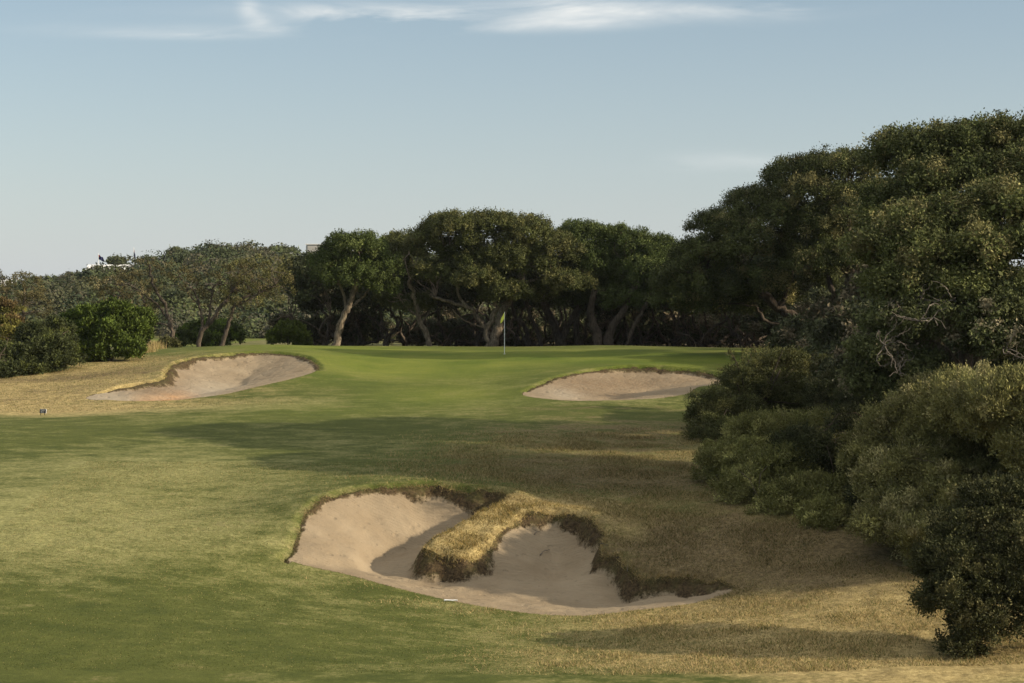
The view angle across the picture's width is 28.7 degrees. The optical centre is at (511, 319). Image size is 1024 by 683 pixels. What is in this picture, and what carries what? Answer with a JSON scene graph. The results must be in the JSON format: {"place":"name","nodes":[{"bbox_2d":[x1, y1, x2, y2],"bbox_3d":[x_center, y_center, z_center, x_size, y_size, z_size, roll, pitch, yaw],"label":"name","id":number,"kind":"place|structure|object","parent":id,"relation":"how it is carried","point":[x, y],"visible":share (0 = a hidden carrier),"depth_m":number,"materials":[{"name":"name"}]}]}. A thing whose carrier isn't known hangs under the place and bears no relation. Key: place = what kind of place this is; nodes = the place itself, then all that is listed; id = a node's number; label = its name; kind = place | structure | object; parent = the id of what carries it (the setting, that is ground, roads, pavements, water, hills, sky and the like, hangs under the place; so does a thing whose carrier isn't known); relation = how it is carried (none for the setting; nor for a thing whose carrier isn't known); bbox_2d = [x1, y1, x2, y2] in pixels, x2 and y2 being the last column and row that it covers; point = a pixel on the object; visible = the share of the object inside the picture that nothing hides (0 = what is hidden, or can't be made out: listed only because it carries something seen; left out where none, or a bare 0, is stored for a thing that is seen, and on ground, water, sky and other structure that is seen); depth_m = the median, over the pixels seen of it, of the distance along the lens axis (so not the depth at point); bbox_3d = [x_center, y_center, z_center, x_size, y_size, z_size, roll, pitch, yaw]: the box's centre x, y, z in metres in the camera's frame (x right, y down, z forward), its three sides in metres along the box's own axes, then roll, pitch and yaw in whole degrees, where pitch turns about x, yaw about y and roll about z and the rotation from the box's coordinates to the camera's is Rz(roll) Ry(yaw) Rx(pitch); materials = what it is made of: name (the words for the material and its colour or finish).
{"place":"outdoors","nodes":[
{"label":"outdoors","id":0,"kind":"place"},
{"bbox_2d":[0,345,338,412],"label":"rough grass","id":1,"kind":"structure","parent":0,"point":[94,369],"depth_m":93.37,"materials":[{"name":"plant"}]},
{"bbox_2d":[0,255,1023,682],"bbox_3d":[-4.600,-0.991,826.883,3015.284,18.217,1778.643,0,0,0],"label":"ground","id":2,"kind":"structure","parent":0,"point":[352,401],"depth_m":55.72,"materials":[{"name":"green plant"}]},
{"bbox_2d":[0,334,27,378],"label":"dense bush","id":3,"kind":"object","parent":2,"relation":"on","point":[12,368],"visible":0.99,"depth_m":97.99,"materials":[{"name":"green plant"}]},
{"bbox_2d":[0,296,30,342],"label":"dense bush","id":4,"kind":"object","parent":2,"relation":"on","point":[10,320],"visible":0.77,"depth_m":107.16,"materials":[{"name":"green plant"}]},
{"bbox_2d":[0,269,53,321],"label":"tea tree","id":5,"kind":"object","parent":2,"relation":"on","point":[41,289],"visible":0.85,"depth_m":123.90,"materials":[{"name":"green plant"}]},
{"bbox_2d":[40,409,46,414],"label":"direction sign","id":6,"kind":"object","parent":2,"relation":"on","point":[43,411],"visible":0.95,"depth_m":83.05,"materials":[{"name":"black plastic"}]},
{"bbox_2d":[5,313,88,374],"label":"dense bush","id":7,"kind":"object","parent":2,"relation":"on","point":[45,346],"visible":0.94,"depth_m":99.31,"materials":[{"name":"green plant"}]},
{"bbox_2d":[31,285,68,301],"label":"hill tree","id":8,"kind":"object","parent":2,"relation":"on","point":[52,290],"visible":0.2,"depth_m":239.20,"materials":[{"name":"green plant"}]},
{"bbox_2d":[42,274,57,280],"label":"hill tree","id":9,"kind":"object","parent":2,"relation":"on","point":[52,277],"visible":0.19,"depth_m":308.64,"materials":[{"name":"green plant"}]},
{"bbox_2d":[69,270,93,287],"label":"hill tree","id":10,"kind":"object","parent":2,"relation":"on","point":[81,275],"visible":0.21,"depth_m":261.58,"materials":[{"name":"green plant"}]},
{"bbox_2d":[98,253,103,264],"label":"flagpole","id":11,"kind":"object","parent":2,"relation":"on","point":[100,258],"visible":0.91,"depth_m":313.99,"materials":[{"name":"white metal"}]},
{"bbox_2d":[87,265,129,269],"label":"clubhouse","id":12,"kind":"structure","parent":2,"relation":"on","point":[107,265],"depth_m":317.30,"materials":[{"name":"white metal"}]},
{"bbox_2d":[59,295,158,361],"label":"broadleaf bush","id":13,"kind":"object","parent":2,"relation":"on","point":[124,328],"visible":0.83,"depth_m":104.65,"materials":[{"name":"green plant"}]},
{"bbox_2d":[105,254,126,264],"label":"hill tree","id":14,"kind":"object","parent":2,"relation":"on","point":[111,259],"visible":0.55,"depth_m":326.15,"materials":[{"name":"green plant"}]},
{"bbox_2d":[86,254,177,344],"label":"tea tree","id":15,"kind":"object","parent":2,"relation":"on","point":[152,282],"visible":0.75,"depth_m":120.99,"materials":[{"name":"green plant"}]},
{"bbox_2d":[140,255,159,263],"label":"hill tree","id":16,"kind":"object","parent":2,"relation":"on","point":[156,257],"visible":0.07,"depth_m":325.37,"materials":[{"name":"green plant"}]},
{"bbox_2d":[145,345,156,352],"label":"grass tuft","id":17,"kind":"object","parent":2,"relation":"on","point":[149,349],"visible":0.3,"depth_m":111.93,"materials":[{"name":"beige plant"}]},
{"bbox_2d":[147,340,174,349],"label":"grass tuft","id":18,"kind":"object","parent":2,"relation":"on","point":[154,343],"visible":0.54,"depth_m":115.86,"materials":[{"name":"beige plant"}]},
{"bbox_2d":[148,288,187,305],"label":"hill tree","id":19,"kind":"object","parent":2,"relation":"on","point":[154,296],"visible":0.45,"depth_m":233.89,"materials":[{"name":"green plant"}]},
{"bbox_2d":[157,335,181,347],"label":"broadleaf bush","id":20,"kind":"object","parent":2,"relation":"on","point":[171,342],"visible":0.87,"depth_m":119.67,"materials":[{"name":"green plant"}]},
{"bbox_2d":[167,244,185,251],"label":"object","id":21,"kind":"object","parent":2,"relation":"on","point":[175,247],"visible":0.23,"depth_m":320.60,"materials":[{"name":"green plant"}]},
{"bbox_2d":[83,352,321,400],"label":"sand bunker","id":22,"kind":"object","parent":2,"relation":"on","point":[205,376],"visible":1,"depth_m":97.32,"materials":[{"name":"beige sand"}]},
{"bbox_2d":[202,243,217,251],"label":"hill tree","id":23,"kind":"object","parent":2,"relation":"on","point":[209,247],"visible":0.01,"depth_m":321.11,"materials":[{"name":"green plant"}]},
{"bbox_2d":[175,317,247,346],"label":"broadleaf bush","id":24,"kind":"object","parent":2,"relation":"on","point":[187,333],"visible":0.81,"depth_m":126.08,"materials":[{"name":"green plant"}]},
{"bbox_2d":[154,257,279,346],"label":"tea tree","id":25,"kind":"object","parent":2,"relation":"on","point":[233,288],"visible":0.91,"depth_m":121.03,"materials":[{"name":"green plant"}]},
{"bbox_2d":[216,253,297,345],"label":"tea tree","id":26,"kind":"object","parent":2,"relation":"on","point":[271,272],"visible":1,"depth_m":120.87,"materials":[{"name":"green plant"}]},
{"bbox_2d":[261,297,294,313],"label":"hill tree","id":27,"kind":"object","parent":2,"relation":"on","point":[267,304],"visible":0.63,"depth_m":214.26,"materials":[{"name":"green plant"}]},
{"bbox_2d":[264,317,313,344],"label":"broadleaf bush","id":28,"kind":"object","parent":2,"relation":"on","point":[282,331],"visible":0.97,"depth_m":127.64,"materials":[{"name":"green plant"}]},
{"bbox_2d":[263,308,335,345],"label":"scrub bush","id":29,"kind":"object","parent":2,"relation":"on","point":[316,322],"visible":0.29,"depth_m":138.35,"materials":[{"name":"green plant"}]},
{"bbox_2d":[290,244,322,255],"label":"concrete building","id":30,"kind":"structure","parent":2,"relation":"on","point":[309,247],"depth_m":312.50,"materials":[{"name":"white concrete"}]},
{"bbox_2d":[274,250,349,345],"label":"understorey tree","id":31,"kind":"object","parent":2,"relation":"on","point":[311,297],"visible":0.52,"depth_m":133.10,"materials":[{"name":"green plant"}]},
{"bbox_2d":[307,305,338,316],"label":"hill tree","id":32,"kind":"object","parent":2,"relation":"on","point":[317,311],"visible":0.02,"depth_m":204.87,"materials":[{"name":"green plant"}]},
{"bbox_2d":[280,265,397,345],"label":"understorey tree","id":33,"kind":"object","parent":2,"relation":"on","point":[361,342],"visible":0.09,"depth_m":136.34,"materials":[{"name":"green plant"}]},
{"bbox_2d":[303,227,407,345],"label":"coastal tree","id":34,"kind":"object","parent":2,"relation":"on","point":[368,257],"visible":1,"depth_m":123.06,"materials":[{"name":"green plant"}]},
{"bbox_2d":[322,307,388,345],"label":"scrub bush","id":35,"kind":"object","parent":2,"relation":"on","point":[367,328],"visible":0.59,"depth_m":139.97,"materials":[{"name":"green plant"}]},
{"bbox_2d":[323,311,396,345],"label":"scrub bush","id":36,"kind":"object","parent":2,"relation":"on","point":[391,323],"visible":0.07,"depth_m":147.70,"materials":[{"name":"green plant"}]},
{"bbox_2d":[335,249,450,345],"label":"understorey tree","id":37,"kind":"object","parent":2,"relation":"on","point":[363,307],"visible":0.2,"depth_m":132.95,"materials":[{"name":"green plant"}]},
{"bbox_2d":[357,248,441,345],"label":"understorey tree","id":38,"kind":"object","parent":2,"relation":"on","point":[403,336],"visible":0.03,"depth_m":139.57,"materials":[{"name":"green plant"}]},
{"bbox_2d":[369,225,444,345],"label":"coastal tree","id":39,"kind":"object","parent":2,"relation":"on","point":[410,302],"visible":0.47,"depth_m":127.27,"materials":[{"name":"green plant"}]},
{"bbox_2d":[391,316,444,345],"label":"scrub bush","id":40,"kind":"object","parent":2,"relation":"on","point":[417,334],"visible":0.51,"depth_m":143.48,"materials":[{"name":"green plant"}]},
{"bbox_2d":[404,303,471,344],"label":"scrub bush","id":41,"kind":"object","parent":2,"relation":"on","point":[448,315],"visible":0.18,"depth_m":148.48,"materials":[{"name":"green plant"}]},
{"bbox_2d":[403,252,490,345],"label":"understorey tree","id":42,"kind":"object","parent":2,"relation":"on","point":[447,342],"visible":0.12,"depth_m":134.65,"materials":[{"name":"green plant"}]},
{"bbox_2d":[435,315,490,345],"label":"scrub bush","id":43,"kind":"object","parent":2,"relation":"on","point":[449,326],"visible":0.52,"depth_m":140.11,"materials":[{"name":"green plant"}]},
{"bbox_2d":[455,306,503,344],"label":"scrub bush","id":44,"kind":"object","parent":2,"relation":"on","point":[483,310],"visible":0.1,"depth_m":148.03,"materials":[{"name":"green plant"}]},
{"bbox_2d":[427,261,540,345],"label":"understorey tree","id":45,"kind":"object","parent":2,"relation":"on","point":[472,294],"visible":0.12,"depth_m":130.21,"materials":[{"name":"green plant"}]},
{"bbox_2d":[400,206,600,346],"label":"coastal tree","id":46,"kind":"object","parent":2,"relation":"on","point":[521,244],"visible":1,"depth_m":123.43,"materials":[{"name":"green plant"}]},
{"bbox_2d":[500,312,504,353],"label":"flagstick","id":47,"kind":"object","parent":2,"relation":"on","point":[502,318],"visible":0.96,"depth_m":105.99,"materials":[{"name":"white paint"}]},
{"bbox_2d":[0,239,1018,337],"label":"hill scrub","id":48,"kind":"object","parent":2,"relation":"on","point":[255,323],"visible":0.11,"depth_m":249.50,"materials":[{"name":"green plant"}]},
{"bbox_2d":[282,482,738,616],"bbox_3d":[0.188,6.222,55.155,13.335,2.709,8.877,0,0,25],"label":"sand bunker","id":49,"kind":"object","parent":2,"relation":"on","point":[530,578],"visible":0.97,"depth_m":55.50,"materials":[{"name":"beige sand"}]},
{"bbox_2d":[301,495,727,611],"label":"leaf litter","id":50,"kind":"object","parent":49,"relation":"on","point":[510,565],"visible":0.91,"depth_m":54.90,"materials":[{"name":"brown plant"}]},
{"bbox_2d":[462,296,561,345],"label":"understorey tree","id":51,"kind":"object","parent":2,"relation":"on","point":[501,339],"visible":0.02,"depth_m":139.67,"materials":[{"name":"green plant"}]},
{"bbox_2d":[500,305,573,345],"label":"scrub bush","id":52,"kind":"object","parent":2,"relation":"on","point":[538,319],"visible":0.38,"depth_m":145.34,"materials":[{"name":"green plant"}]},
{"bbox_2d":[473,251,604,346],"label":"understorey tree","id":53,"kind":"object","parent":2,"relation":"on","point":[545,339],"visible":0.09,"depth_m":132.13,"materials":[{"name":"green plant"}]},
{"bbox_2d":[518,263,573,345],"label":"understorey tree","id":54,"kind":"object","parent":2,"relation":"on","point":[561,317],"visible":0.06,"depth_m":140.06,"materials":[{"name":"green plant"}]},
{"bbox_2d":[549,304,583,343],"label":"scrub bush","id":55,"kind":"object","parent":2,"relation":"on","point":[562,311],"visible":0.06,"depth_m":149.52,"materials":[{"name":"green plant"}]},
{"bbox_2d":[510,217,629,346],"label":"coastal tree","id":56,"kind":"object","parent":2,"relation":"on","point":[592,235],"visible":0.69,"depth_m":126.04,"materials":[{"name":"green plant"}]},
{"bbox_2d":[563,263,620,344],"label":"understorey tree","id":57,"kind":"object","parent":2,"relation":"on","point":[597,309],"visible":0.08,"depth_m":132.90,"materials":[{"name":"green plant"}]},
{"bbox_2d":[557,309,631,345],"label":"scrub bush","id":58,"kind":"object","parent":2,"relation":"on","point":[588,339],"visible":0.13,"depth_m":146.68,"materials":[{"name":"green plant"}]},
{"bbox_2d":[584,263,653,344],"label":"understorey tree","id":59,"kind":"object","parent":2,"relation":"on","point":[617,335],"visible":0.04,"depth_m":138.39,"materials":[{"name":"green plant"}]},
{"bbox_2d":[520,365,719,400],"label":"sand bunker","id":60,"kind":"object","parent":2,"relation":"on","point":[635,383],"visible":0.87,"depth_m":91.17,"materials":[{"name":"beige sand"}]},
{"bbox_2d":[587,223,682,345],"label":"coastal tree","id":61,"kind":"object","parent":2,"relation":"on","point":[643,252],"visible":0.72,"depth_m":123.91,"materials":[{"name":"green plant"}]},
{"bbox_2d":[594,307,680,345],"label":"scrub bush","id":62,"kind":"object","parent":2,"relation":"on","point":[643,325],"visible":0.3,"depth_m":140.77,"materials":[{"name":"green plant"}]},
{"bbox_2d":[602,282,689,345],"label":"understorey tree","id":63,"kind":"object","parent":2,"relation":"on","point":[643,341],"visible":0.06,"depth_m":130.35,"materials":[{"name":"green plant"}]},
{"bbox_2d":[281,425,1023,674],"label":"rough grass","id":64,"kind":"structure","parent":2,"relation":"on","point":[596,445],"depth_m":52.52,"materials":[{"name":"yellow plant"}]},
{"bbox_2d":[631,306,694,346],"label":"understorey tree","id":65,"kind":"object","parent":2,"relation":"on","point":[676,335],"visible":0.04,"depth_m":133.32,"materials":[{"name":"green plant"}]},
{"bbox_2d":[651,314,699,346],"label":"scrub bush","id":66,"kind":"object","parent":2,"relation":"on","point":[660,339],"visible":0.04,"depth_m":144.79,"materials":[{"name":"green plant"}]},
{"bbox_2d":[623,255,738,346],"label":"understorey tree","id":67,"kind":"object","parent":2,"relation":"on","point":[702,341],"visible":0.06,"depth_m":127.02,"materials":[{"name":"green plant"}]},
{"bbox_2d":[646,307,729,346],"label":"scrub bush","id":68,"kind":"object","parent":2,"relation":"on","point":[698,318],"visible":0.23,"depth_m":141.13,"materials":[{"name":"green plant"}]},
{"bbox_2d":[665,240,787,347],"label":"understorey tree","id":69,"kind":"object","parent":2,"relation":"on","point":[741,340],"visible":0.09,"depth_m":127.20,"materials":[{"name":"green plant"}]},
{"bbox_2d":[698,311,761,347],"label":"scrub bush","id":70,"kind":"object","parent":2,"relation":"on","point":[725,332],"visible":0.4,"depth_m":139.38,"materials":[{"name":"green plant"}]},
{"bbox_2d":[642,152,845,328],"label":"coastal tree","id":71,"kind":"object","parent":2,"relation":"on","point":[734,225],"visible":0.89,"depth_m":102.15,"materials":[{"name":"green plant"}]},
{"bbox_2d":[731,312,768,345],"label":"scrub bush","id":72,"kind":"object","parent":2,"relation":"on","point":[757,337],"visible":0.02,"depth_m":145.31,"materials":[{"name":"green plant"}]},
{"bbox_2d":[716,345,787,380],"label":"coastal shrub","id":73,"kind":"object","parent":2,"relation":"on","point":[743,350],"visible":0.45,"depth_m":79.95,"materials":[{"name":"green plant"}]},
{"bbox_2d":[678,343,834,442],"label":"coastal shrub","id":74,"kind":"object","parent":2,"relation":"on","point":[768,382],"visible":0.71,"depth_m":75.94,"materials":[{"name":"green plant"}]},
{"bbox_2d":[732,305,789,347],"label":"understorey tree","id":75,"kind":"object","parent":2,"relation":"on","point":[756,343],"visible":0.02,"depth_m":133.18,"materials":[{"name":"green plant"}]},
{"bbox_2d":[735,299,791,340],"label":"scrub bush","id":76,"kind":"object","parent":2,"relation":"on","point":[755,324],"visible":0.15,"depth_m":121.33,"materials":[{"name":"green plant"}]},
{"bbox_2d":[688,401,860,531],"bbox_3d":[8.199,4.485,59.729,5.472,3.932,9.965,0,0,0],"label":"coastal shrub","id":77,"kind":"object","parent":2,"relation":"on","point":[741,460],"visible":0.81,"depth_m":58.85,"materials":[{"name":"green plant"}]},
{"bbox_2d":[785,286,837,347],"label":"scrub bush","id":78,"kind":"object","parent":2,"relation":"on","point":[801,307],"visible":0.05,"depth_m":110.12,"materials":[{"name":"green plant"}]},
{"bbox_2d":[762,305,863,360],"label":"scrub bush","id":79,"kind":"object","parent":2,"relation":"on","point":[784,335],"visible":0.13,"depth_m":94.93,"materials":[{"name":"green plant"}]},
{"bbox_2d":[762,398,866,484],"bbox_3d":[9.696,3.945,60.792,5.224,3.117,3.498,0,0,-24],"label":"coastal shrub","id":80,"kind":"object","parent":2,"relation":"on","point":[820,440],"visible":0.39,"depth_m":59.52,"materials":[{"name":"green plant"}]},
{"bbox_2d":[785,280,843,306],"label":"scrub bush","id":81,"kind":"object","parent":2,"relation":"on","point":[815,284],"visible":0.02,"depth_m":119.62,"materials":[{"name":"green plant"}]},
{"bbox_2d":[770,141,889,300],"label":"coastal tree","id":82,"kind":"object","parent":2,"relation":"on","point":[833,192],"visible":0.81,"depth_m":100.02,"materials":[{"name":"green plant"}]},
{"bbox_2d":[806,273,866,320],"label":"scrub bush","id":83,"kind":"object","parent":2,"relation":"on","point":[818,308],"visible":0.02,"depth_m":99.63,"materials":[{"name":"green plant"}]},
{"bbox_2d":[784,176,892,303],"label":"coastal tree","id":84,"kind":"object","parent":2,"relation":"on","point":[853,229],"depth_m":119.10,"materials":[{"name":"green plant"}]},
{"bbox_2d":[797,364,887,434],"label":"coastal shrub","id":85,"kind":"object","parent":2,"relation":"on","point":[825,387],"visible":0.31,"depth_m":72.36,"materials":[{"name":"green plant"}]},
{"bbox_2d":[803,345,903,405],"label":"scrub bush","id":86,"kind":"object","parent":2,"relation":"on","point":[828,362],"visible":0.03,"depth_m":73.85,"materials":[{"name":"green plant"}]},
{"bbox_2d":[800,295,909,364],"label":"scrub bush","id":87,"kind":"object","parent":2,"relation":"on","point":[831,332],"visible":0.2,"depth_m":85.26,"materials":[{"name":"green plant"}]},
{"bbox_2d":[841,427,959,512],"bbox_3d":[11.383,4.073,57.057,3.848,3.429,5.746,0,0,20],"label":"coastal shrub","id":88,"kind":"object","parent":2,"relation":"on","point":[850,495],"visible":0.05,"depth_m":55.53,"materials":[{"name":"green plant"}]},
{"bbox_2d":[838,252,978,306],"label":"scrub bush","id":89,"kind":"object","parent":2,"relation":"on","point":[852,291],"visible":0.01,"depth_m":97.64,"materials":[{"name":"green plant"}]},
{"bbox_2d":[832,275,1023,400],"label":"coastal tree","id":90,"kind":"object","parent":2,"relation":"on","point":[990,328],"visible":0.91,"depth_m":57.44,"materials":[{"name":"green plant"}]},
{"bbox_2d":[834,367,1023,560],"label":"coastal shrub","id":91,"kind":"object","parent":2,"relation":"on","point":[903,502],"visible":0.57,"depth_m":53.16,"materials":[{"name":"green plant"}]},
{"bbox_2d":[836,168,1023,369],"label":"coastal tree","id":92,"kind":"object","parent":2,"relation":"on","point":[929,248],"visible":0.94,"depth_m":59.20,"materials":[{"name":"green plant"}]},
{"bbox_2d":[848,107,1023,350],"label":"coastal tree","id":93,"kind":"object","parent":2,"relation":"on","point":[935,154],"visible":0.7,"depth_m":65.71,"materials":[{"name":"green plant"}]},
{"bbox_2d":[901,463,1023,661],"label":"coastal shrub","id":94,"kind":"object","parent":2,"relation":"on","point":[966,572],"visible":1,"depth_m":43.10,"materials":[{"name":"green plant"}]},
{"bbox_2d":[904,336,1023,367],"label":"scrub bush","id":95,"kind":"object","parent":2,"relation":"on","point":[991,363],"visible":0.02,"depth_m":71.19,"materials":[{"name":"green plant"}]},
{"bbox_2d":[908,359,1023,475],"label":"coastal shrub","id":96,"kind":"object","parent":2,"relation":"on","point":[987,401],"visible":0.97,"depth_m":51.15,"materials":[{"name":"green plant"}]},
{"bbox_2d":[941,335,1019,369],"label":"scrub bush","id":97,"kind":"object","parent":2,"relation":"on","point":[944,341],"visible":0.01,"depth_m":72.36,"materials":[{"name":"green plant"}]},
{"bbox_2d":[949,327,1019,363],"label":"scrub bush","id":98,"kind":"object","parent":2,"relation":"on","point":[958,349],"depth_m":72.43,"materials":[{"name":"green plant"}]},
{"bbox_2d":[0,0,1023,279],"label":"sky","id":99,"kind":"structure","parent":0,"point":[126,125],"materials":[{"name":"blue"}]}
]}

